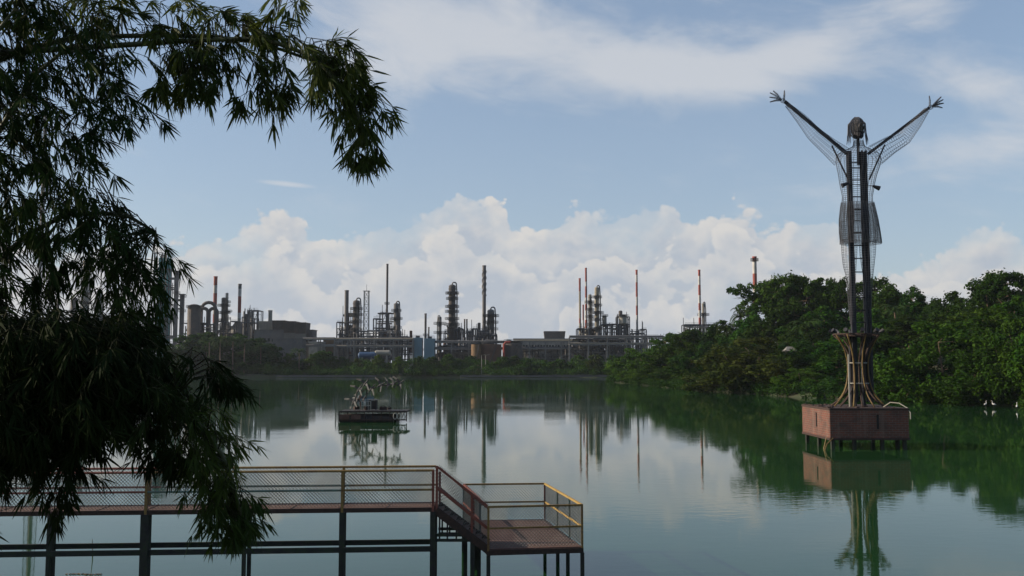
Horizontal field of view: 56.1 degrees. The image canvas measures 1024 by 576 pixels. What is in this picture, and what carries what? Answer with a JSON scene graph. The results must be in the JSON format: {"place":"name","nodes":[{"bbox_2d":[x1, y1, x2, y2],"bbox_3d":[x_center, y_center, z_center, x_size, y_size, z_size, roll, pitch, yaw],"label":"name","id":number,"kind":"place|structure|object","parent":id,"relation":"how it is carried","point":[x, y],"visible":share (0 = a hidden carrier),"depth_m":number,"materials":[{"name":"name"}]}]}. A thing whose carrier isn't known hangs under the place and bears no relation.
{"place":"outdoors","nodes":[
{"label":"outdoors","id":0,"kind":"place"},
{"bbox_2d":[153,252,174,355],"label":"reactor tower","id":1,"kind":"structure","parent":0,"point":[167,287],"depth_m":504.21,"materials":[{"name":"metal"}]},
{"bbox_2d":[0,378,1023,575],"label":"lake water","id":2,"kind":"structure","parent":0,"point":[657,481],"depth_m":45.92,"materials":[{"name":"green liquid"}]},
{"bbox_2d":[0,465,436,575],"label":"walkway","id":3,"kind":"structure","parent":2,"relation":"in","point":[147,510],"depth_m":24.50,"materials":[{"name":"metal"}]},
{"bbox_2d":[339,399,409,421],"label":"raft","id":4,"kind":"object","parent":2,"relation":"on","point":[372,406],"visible":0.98,"depth_m":93.15,"materials":[{"name":"metal"}]},
{"bbox_2d":[344,376,404,408],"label":"bird sculpture","id":5,"kind":"object","parent":4,"relation":"on","point":[380,385],"visible":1,"depth_m":94.92,"materials":[{"name":"grey metal"}]},
{"bbox_2d":[462,483,584,575],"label":"viewing platform","id":6,"kind":"structure","parent":2,"relation":"in","point":[515,536],"depth_m":25.52,"materials":[{"name":"metal"}]},
{"bbox_2d":[435,465,487,575],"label":"steps","id":7,"kind":"structure","parent":6,"relation":"attached to","point":[468,531],"depth_m":24.63,"materials":[{"name":"metal"}]},
{"bbox_2d":[801,404,909,449],"bbox_3d":[23.394,10.247,66.353,5.849,4.284,6.190,0,-5,0],"label":"pedestal","id":8,"kind":"object","parent":2,"relation":"in","point":[833,423],"visible":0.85,"depth_m":63.53,"materials":[{"name":"brown concrete"}]},
{"bbox_2d":[769,90,943,406],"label":"statue","id":9,"kind":"object","parent":8,"relation":"on","point":[857,126],"visible":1,"depth_m":67.20,"materials":[{"name":"metal"}]},
{"bbox_2d":[0,0,1023,362],"label":"sky","id":10,"kind":"structure","parent":0,"point":[546,142],"materials":[{"name":"blue"}]},
{"bbox_2d":[513,338,574,357],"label":"plant building","id":11,"kind":"structure","parent":0,"point":[549,344],"depth_m":499.24,"materials":[{"name":"paint"}]},
{"bbox_2d":[187,353,1021,406],"bbox_3d":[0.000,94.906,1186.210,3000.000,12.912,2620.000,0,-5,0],"label":"ground","id":12,"kind":"structure","parent":0,"point":[795,394],"depth_m":402.23,"materials":[{"name":"green plant"}]},
{"bbox_2d":[30,98,49,312],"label":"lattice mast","id":13,"kind":"object","parent":12,"relation":"on","point":[44,133],"visible":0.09,"depth_m":564.71,"materials":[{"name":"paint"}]},
{"bbox_2d":[0,0,200,346],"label":"bamboo","id":14,"kind":"object","parent":12,"relation":"on","point":[119,257],"visible":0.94,"depth_m":6.90,"materials":[{"name":"plant"}]},
{"bbox_2d":[0,304,267,550],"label":"bamboo","id":15,"kind":"object","parent":12,"relation":"on","point":[71,394],"visible":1,"depth_m":6.04,"materials":[{"name":"plant"}]},
{"bbox_2d":[167,271,179,348],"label":"refinery column","id":16,"kind":"object","parent":12,"relation":"on","point":[176,292],"visible":0.74,"depth_m":500.42,"materials":[{"name":"metal"}]},
{"bbox_2d":[172,294,185,346],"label":"distillation tower","id":17,"kind":"structure","parent":12,"relation":"on","point":[180,309],"depth_m":504.63,"materials":[{"name":"metal"}]},
{"bbox_2d":[164,333,205,375],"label":"bush","id":18,"kind":"object","parent":12,"relation":"on","point":[182,349],"visible":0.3,"depth_m":407.60,"materials":[{"name":"green plant"}]},
{"bbox_2d":[186,304,201,336],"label":"pressure vessel","id":19,"kind":"object","parent":12,"relation":"on","point":[193,318],"visible":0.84,"depth_m":467.70,"materials":[{"name":"paint"}]},
{"bbox_2d":[0,0,408,185],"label":"bamboo","id":20,"kind":"object","parent":12,"relation":"on","point":[329,73],"visible":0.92,"depth_m":7.41,"materials":[{"name":"plant"}]},
{"bbox_2d":[183,331,231,369],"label":"tree","id":21,"kind":"object","parent":12,"relation":"on","point":[215,354],"visible":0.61,"depth_m":408.48,"materials":[{"name":"green plant"}]},
{"bbox_2d":[138,357,278,564],"bbox_3d":[-2.915,1.906,6.733,2.861,2.844,1.128,-2,-5,21],"label":"bamboo","id":22,"kind":"object","parent":12,"relation":"on","point":[239,531],"visible":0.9,"depth_m":6.31,"materials":[{"name":"plant"}]},
{"bbox_2d":[200,301,220,336],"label":"loop duct","id":23,"kind":"object","parent":12,"relation":"on","point":[208,316],"visible":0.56,"depth_m":479.82,"materials":[{"name":"metal"}]},
{"bbox_2d":[217,297,230,341],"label":"refinery column","id":24,"kind":"structure","parent":12,"relation":"on","point":[223,312],"depth_m":499.59,"materials":[{"name":"metal"}]},
{"bbox_2d":[219,315,240,347],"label":"process unit","id":25,"kind":"object","parent":12,"relation":"on","point":[228,328],"visible":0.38,"depth_m":492.85,"materials":[{"name":"paint"}]},
{"bbox_2d":[214,332,259,373],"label":"tree","id":26,"kind":"object","parent":12,"relation":"on","point":[227,355],"visible":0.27,"depth_m":413.68,"materials":[{"name":"green plant"}]},
{"bbox_2d":[241,308,262,338],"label":"process unit","id":27,"kind":"object","parent":12,"relation":"on","point":[247,327],"visible":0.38,"depth_m":490.44,"materials":[{"name":"paint"}]},
{"bbox_2d":[228,337,284,370],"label":"tree","id":28,"kind":"object","parent":12,"relation":"on","point":[248,359],"visible":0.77,"depth_m":411.21,"materials":[{"name":"green plant"}]},
{"bbox_2d":[249,343,288,374],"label":"bush","id":29,"kind":"object","parent":12,"relation":"on","point":[274,357],"visible":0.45,"depth_m":411.77,"materials":[{"name":"green plant"}]},
{"bbox_2d":[254,330,316,358],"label":"plant building","id":30,"kind":"structure","parent":12,"relation":"on","point":[267,335],"depth_m":475.67,"materials":[{"name":"paint"}]},
{"bbox_2d":[269,353,302,374],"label":"bush","id":31,"kind":"object","parent":12,"relation":"on","point":[287,358],"visible":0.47,"depth_m":411.58,"materials":[{"name":"green plant"}]},
{"bbox_2d":[272,338,306,361],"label":"plant shed","id":32,"kind":"structure","parent":12,"relation":"on","point":[286,344],"depth_m":439.33,"materials":[{"name":"paint"}]},
{"bbox_2d":[283,321,297,337],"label":"cooling tower","id":33,"kind":"structure","parent":12,"relation":"on","point":[289,327],"depth_m":473.41,"materials":[{"name":"concrete"}]},
{"bbox_2d":[294,322,310,337],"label":"cooling tower","id":34,"kind":"structure","parent":12,"relation":"on","point":[302,328],"depth_m":469.42,"materials":[{"name":"concrete"}]},
{"bbox_2d":[295,353,324,368],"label":"tree","id":35,"kind":"object","parent":12,"relation":"on","point":[311,360],"visible":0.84,"depth_m":410.52,"materials":[{"name":"green plant"}]},
{"bbox_2d":[303,337,336,358],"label":"pipe rack","id":36,"kind":"object","parent":12,"relation":"on","point":[318,345],"visible":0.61,"depth_m":449.81,"materials":[{"name":"metal"}]},
{"bbox_2d":[312,350,338,368],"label":"tree","id":37,"kind":"object","parent":12,"relation":"on","point":[328,358],"visible":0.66,"depth_m":413.03,"materials":[{"name":"green plant"}]},
{"bbox_2d":[336,318,352,348],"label":"process unit","id":38,"kind":"object","parent":12,"relation":"on","point":[349,332],"visible":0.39,"depth_m":495.96,"materials":[{"name":"paint"}]},
{"bbox_2d":[335,329,356,362],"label":"process unit","id":39,"kind":"object","parent":12,"relation":"on","point":[347,353],"visible":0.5,"depth_m":469.00,"materials":[{"name":"paint"}]},
{"bbox_2d":[344,290,348,344],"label":"stack","id":40,"kind":"object","parent":12,"relation":"on","point":[346,314],"visible":0.48,"depth_m":499.84,"materials":[{"name":"paint"}]},
{"bbox_2d":[348,297,362,350],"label":"refinery column","id":41,"kind":"structure","parent":12,"relation":"on","point":[357,313],"depth_m":489.02,"materials":[{"name":"metal"}]},
{"bbox_2d":[363,288,369,349],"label":"lattice mast","id":42,"kind":"object","parent":12,"relation":"on","point":[364,304],"visible":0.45,"depth_m":499.66,"materials":[{"name":"metal"}]},
{"bbox_2d":[336,338,413,364],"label":"pipe rack","id":43,"kind":"object","parent":12,"relation":"on","point":[374,345],"visible":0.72,"depth_m":454.32,"materials":[{"name":"metal"}]},
{"bbox_2d":[352,325,401,363],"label":"process unit","id":44,"kind":"object","parent":12,"relation":"on","point":[383,333],"visible":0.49,"depth_m":482.56,"materials":[{"name":"paint"}]},
{"bbox_2d":[373,305,393,359],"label":"process unit","id":45,"kind":"object","parent":12,"relation":"on","point":[379,318],"visible":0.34,"depth_m":501.48,"materials":[{"name":"paint"}]},
{"bbox_2d":[156,355,625,376],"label":"undergrowth","id":46,"kind":"object","parent":12,"relation":"on","point":[354,370],"visible":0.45,"depth_m":405.44,"materials":[{"name":"green plant"}]},
{"bbox_2d":[390,301,402,342],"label":"refinery column","id":47,"kind":"structure","parent":12,"relation":"on","point":[397,317],"depth_m":494.56,"materials":[{"name":"metal"}]},
{"bbox_2d":[397,329,411,366],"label":"process unit","id":48,"kind":"object","parent":12,"relation":"on","point":[403,350],"visible":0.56,"depth_m":491.71,"materials":[{"name":"paint"}]},
{"bbox_2d":[412,335,422,358],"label":"silo block","id":49,"kind":"structure","parent":12,"relation":"on","point":[418,345],"depth_m":459.19,"materials":[{"name":"paint"}]},
{"bbox_2d":[409,355,429,374],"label":"bush","id":50,"kind":"object","parent":12,"relation":"on","point":[416,363],"visible":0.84,"depth_m":406.21,"materials":[{"name":"green plant"}]},
{"bbox_2d":[424,336,434,359],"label":"silo block","id":51,"kind":"structure","parent":12,"relation":"on","point":[429,346],"depth_m":459.12,"materials":[{"name":"paint"}]},
{"bbox_2d":[433,315,446,360],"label":"refinery column","id":52,"kind":"structure","parent":12,"relation":"on","point":[439,332],"depth_m":469.04,"materials":[{"name":"metal"}]},
{"bbox_2d":[440,354,458,370],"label":"tree","id":53,"kind":"object","parent":12,"relation":"on","point":[449,360],"visible":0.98,"depth_m":409.06,"materials":[{"name":"green plant"}]},
{"bbox_2d":[444,282,459,345],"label":"refinery column","id":54,"kind":"structure","parent":12,"relation":"on","point":[453,307],"depth_m":494.08,"materials":[{"name":"metal"}]},
{"bbox_2d":[436,338,470,359],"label":"process unit","id":55,"kind":"object","parent":12,"relation":"on","point":[457,354],"visible":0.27,"depth_m":469.06,"materials":[{"name":"paint"}]},
{"bbox_2d":[457,320,482,346],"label":"process unit","id":56,"kind":"object","parent":12,"relation":"on","point":[470,335],"visible":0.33,"depth_m":490.84,"materials":[{"name":"paint"}]},
{"bbox_2d":[435,340,519,356],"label":"pipe rack","id":57,"kind":"object","parent":12,"relation":"on","point":[452,348],"visible":0.68,"depth_m":461.47,"materials":[{"name":"metal"}]},
{"bbox_2d":[482,265,486,338],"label":"stack","id":58,"kind":"object","parent":12,"relation":"on","point":[484,283],"visible":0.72,"depth_m":500.50,"materials":[{"name":"paint"}]},
{"bbox_2d":[482,307,498,343],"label":"refinery column","id":59,"kind":"structure","parent":12,"relation":"on","point":[490,315],"depth_m":494.80,"materials":[{"name":"metal"}]},
{"bbox_2d":[481,342,501,368],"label":"storage tank","id":60,"kind":"object","parent":12,"relation":"on","point":[492,352],"visible":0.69,"depth_m":450.22,"materials":[{"name":"metal"}]},
{"bbox_2d":[460,375,551,376],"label":"retaining wall","id":61,"kind":"structure","parent":12,"relation":"on","point":[505,375],"depth_m":401.42,"materials":[{"name":"grey concrete"}]},
{"bbox_2d":[503,341,522,367],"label":"storage tank","id":62,"kind":"object","parent":12,"relation":"on","point":[512,349],"visible":0.56,"depth_m":456.95,"materials":[{"name":"metal"}]},
{"bbox_2d":[512,358,539,374],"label":"bush","id":63,"kind":"object","parent":12,"relation":"on","point":[527,363],"visible":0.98,"depth_m":405.03,"materials":[{"name":"green plant"}]},
{"bbox_2d":[520,340,577,359],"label":"pipe rack","id":64,"kind":"object","parent":12,"relation":"on","point":[545,347],"visible":0.65,"depth_m":469.23,"materials":[{"name":"metal"}]},
{"bbox_2d":[522,339,576,362],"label":"process unit","id":65,"kind":"object","parent":12,"relation":"on","point":[541,356],"visible":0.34,"depth_m":474.78,"materials":[{"name":"paint"}]},
{"bbox_2d":[585,294,594,334],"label":"refinery column","id":66,"kind":"structure","parent":12,"relation":"on","point":[589,316],"depth_m":497.87,"materials":[{"name":"metal"}]},
{"bbox_2d":[579,354,605,374],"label":"bush","id":67,"kind":"object","parent":12,"relation":"on","point":[593,362],"visible":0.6,"depth_m":406.74,"materials":[{"name":"green plant"}]},
{"bbox_2d":[590,285,603,349],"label":"refinery column","id":68,"kind":"structure","parent":12,"relation":"on","point":[597,312],"depth_m":493.38,"materials":[{"name":"metal"}]},
{"bbox_2d":[571,333,632,362],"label":"process unit","id":69,"kind":"object","parent":12,"relation":"on","point":[594,349],"visible":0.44,"depth_m":469.51,"materials":[{"name":"paint"}]},
{"bbox_2d":[599,319,629,354],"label":"process unit","id":70,"kind":"object","parent":12,"relation":"on","point":[611,328],"visible":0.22,"depth_m":494.03,"materials":[{"name":"paint"}]},
{"bbox_2d":[569,335,663,361],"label":"pipe rack","id":71,"kind":"object","parent":12,"relation":"on","point":[607,343],"visible":0.67,"depth_m":461.53,"materials":[{"name":"metal"}]},
{"bbox_2d":[603,346,650,380],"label":"bush","id":72,"kind":"object","parent":12,"relation":"on","point":[614,366],"visible":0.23,"depth_m":284.07,"materials":[{"name":"green plant"}]},
{"bbox_2d":[630,322,646,352],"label":"process unit","id":73,"kind":"object","parent":12,"relation":"on","point":[642,329],"visible":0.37,"depth_m":494.50,"materials":[{"name":"paint"}]},
{"bbox_2d":[620,332,678,370],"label":"tree","id":74,"kind":"object","parent":12,"relation":"on","point":[646,360],"visible":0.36,"depth_m":258.99,"materials":[{"name":"green plant"}]},
{"bbox_2d":[651,329,715,367],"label":"tree","id":75,"kind":"object","parent":12,"relation":"on","point":[687,342],"visible":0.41,"depth_m":243.08,"materials":[{"name":"green plant"}]},
{"bbox_2d":[688,319,735,349],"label":"tree","id":76,"kind":"object","parent":12,"relation":"on","point":[712,332],"visible":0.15,"depth_m":249.77,"materials":[{"name":"green plant"}]},
{"bbox_2d":[681,334,811,392],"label":"bush","id":77,"kind":"object","parent":12,"relation":"on","point":[736,366],"visible":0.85,"depth_m":183.29,"materials":[{"name":"green plant"}]},
{"bbox_2d":[728,310,771,359],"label":"tree","id":78,"kind":"object","parent":12,"relation":"on","point":[741,326],"visible":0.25,"depth_m":230.63,"materials":[{"name":"green plant"}]},
{"bbox_2d":[726,280,817,341],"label":"tree","id":79,"kind":"object","parent":12,"relation":"on","point":[750,298],"visible":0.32,"depth_m":242.65,"materials":[{"name":"green plant"}]},
{"bbox_2d":[739,298,811,358],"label":"tree","id":80,"kind":"object","parent":12,"relation":"on","point":[784,317],"visible":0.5,"depth_m":219.49,"materials":[{"name":"green plant"}]},
{"bbox_2d":[764,350,818,378],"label":"bush","id":81,"kind":"object","parent":12,"relation":"on","point":[791,361],"visible":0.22,"depth_m":182.57,"materials":[{"name":"green plant"}]},
{"bbox_2d":[737,270,849,322],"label":"tree","id":82,"kind":"object","parent":12,"relation":"on","point":[785,286],"visible":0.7,"depth_m":232.04,"materials":[{"name":"green plant"}]},
{"bbox_2d":[769,367,829,389],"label":"bush","id":83,"kind":"object","parent":12,"relation":"on","point":[783,381],"visible":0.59,"depth_m":167.64,"materials":[{"name":"green plant"}]},
{"bbox_2d":[768,324,835,373],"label":"tree","id":84,"kind":"object","parent":12,"relation":"on","point":[813,337],"visible":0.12,"depth_m":201.51,"materials":[{"name":"green plant"}]},
{"bbox_2d":[790,319,825,340],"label":"tree","id":85,"kind":"object","parent":12,"relation":"on","point":[813,321],"visible":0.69,"depth_m":205.07,"materials":[{"name":"green plant"}]},
{"bbox_2d":[773,305,850,345],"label":"tree","id":86,"kind":"object","parent":12,"relation":"on","point":[826,316],"visible":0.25,"depth_m":213.60,"materials":[{"name":"green plant"}]},
{"bbox_2d":[605,372,1022,406],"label":"undergrowth","id":87,"kind":"object","parent":12,"relation":"on","point":[816,390],"visible":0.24,"depth_m":169.32,"materials":[{"name":"green plant"}]},
{"bbox_2d":[777,339,860,377],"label":"bush","id":88,"kind":"object","parent":12,"relation":"on","point":[805,349],"visible":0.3,"depth_m":189.23,"materials":[{"name":"green plant"}]},
{"bbox_2d":[796,276,849,318],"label":"tree","id":89,"kind":"object","parent":12,"relation":"on","point":[804,297],"visible":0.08,"depth_m":238.00,"materials":[{"name":"green plant"}]},
{"bbox_2d":[806,338,881,379],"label":"tree","id":90,"kind":"object","parent":12,"relation":"on","point":[826,349],"visible":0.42,"depth_m":176.24,"materials":[{"name":"green plant"}]},
{"bbox_2d":[823,363,887,398],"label":"bush","id":91,"kind":"object","parent":12,"relation":"on","point":[837,383],"visible":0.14,"depth_m":151.74,"materials":[{"name":"green plant"}]},
{"bbox_2d":[823,276,898,322],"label":"tree","id":92,"kind":"object","parent":12,"relation":"on","point":[835,291],"visible":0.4,"depth_m":225.25,"materials":[{"name":"green plant"}]},
{"bbox_2d":[828,307,901,348],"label":"tree","id":93,"kind":"object","parent":12,"relation":"on","point":[880,323],"visible":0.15,"depth_m":193.70,"materials":[{"name":"green plant"}]},
{"bbox_2d":[831,332,918,371],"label":"tree","id":94,"kind":"object","parent":12,"relation":"on","point":[884,341],"visible":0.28,"depth_m":169.55,"materials":[{"name":"green plant"}]},
{"bbox_2d":[871,280,907,319],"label":"tree","id":95,"kind":"object","parent":12,"relation":"on","point":[888,294],"visible":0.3,"depth_m":214.58,"materials":[{"name":"green plant"}]},
{"bbox_2d":[880,304,909,326],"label":"palm tree","id":96,"kind":"object","parent":12,"relation":"on","point":[895,310],"visible":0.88,"depth_m":199.91,"materials":[{"name":"green plant"}]},
{"bbox_2d":[865,353,928,401],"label":"bush","id":97,"kind":"object","parent":12,"relation":"on","point":[877,383],"visible":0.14,"depth_m":142.93,"materials":[{"name":"green plant"}]},
{"bbox_2d":[873,314,937,354],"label":"tree","id":98,"kind":"object","parent":12,"relation":"on","point":[905,331],"visible":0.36,"depth_m":182.55,"materials":[{"name":"green plant"}]},
{"bbox_2d":[883,285,940,321],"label":"tree","id":99,"kind":"object","parent":12,"relation":"on","point":[911,304],"visible":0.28,"depth_m":207.49,"materials":[{"name":"green plant"}]},
{"bbox_2d":[873,316,1003,404],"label":"tree","id":100,"kind":"object","parent":12,"relation":"on","point":[891,370],"visible":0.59,"depth_m":137.97,"materials":[{"name":"green plant"}]},
{"bbox_2d":[917,309,981,352],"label":"tree","id":101,"kind":"object","parent":12,"relation":"on","point":[966,315],"visible":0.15,"depth_m":165.75,"materials":[{"name":"green plant"}]},
{"bbox_2d":[925,290,975,328],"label":"tree","id":102,"kind":"object","parent":12,"relation":"on","point":[941,311],"visible":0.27,"depth_m":191.99,"materials":[{"name":"green plant"}]},
{"bbox_2d":[916,346,1013,406],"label":"bush","id":103,"kind":"object","parent":12,"relation":"on","point":[958,387],"visible":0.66,"depth_m":130.58,"materials":[{"name":"green plant"}]},
{"bbox_2d":[936,307,1021,362],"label":"tree","id":104,"kind":"object","parent":12,"relation":"on","point":[980,327],"visible":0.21,"depth_m":142.06,"materials":[{"name":"green plant"}]},
{"bbox_2d":[945,270,1019,337],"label":"tree","id":105,"kind":"object","parent":12,"relation":"on","point":[978,297],"visible":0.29,"depth_m":183.09,"materials":[{"name":"green plant"}]},
{"bbox_2d":[961,317,1023,407],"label":"tree","id":106,"kind":"object","parent":12,"relation":"on","point":[999,383],"visible":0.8,"depth_m":127.41,"materials":[{"name":"green plant"}]},
{"bbox_2d":[968,295,1023,338],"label":"tree","id":107,"kind":"object","parent":12,"relation":"on","point":[1011,307],"visible":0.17,"depth_m":163.93,"materials":[{"name":"green plant"}]},
{"bbox_2d":[975,268,1023,305],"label":"tree","id":108,"kind":"object","parent":12,"relation":"on","point":[1001,282],"visible":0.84,"depth_m":177.56,"materials":[{"name":"green plant"}]},
{"bbox_2d":[1004,330,1023,390],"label":"tree","id":109,"kind":"object","parent":12,"relation":"on","point":[1020,369],"visible":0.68,"depth_m":124.07,"materials":[{"name":"green plant"}]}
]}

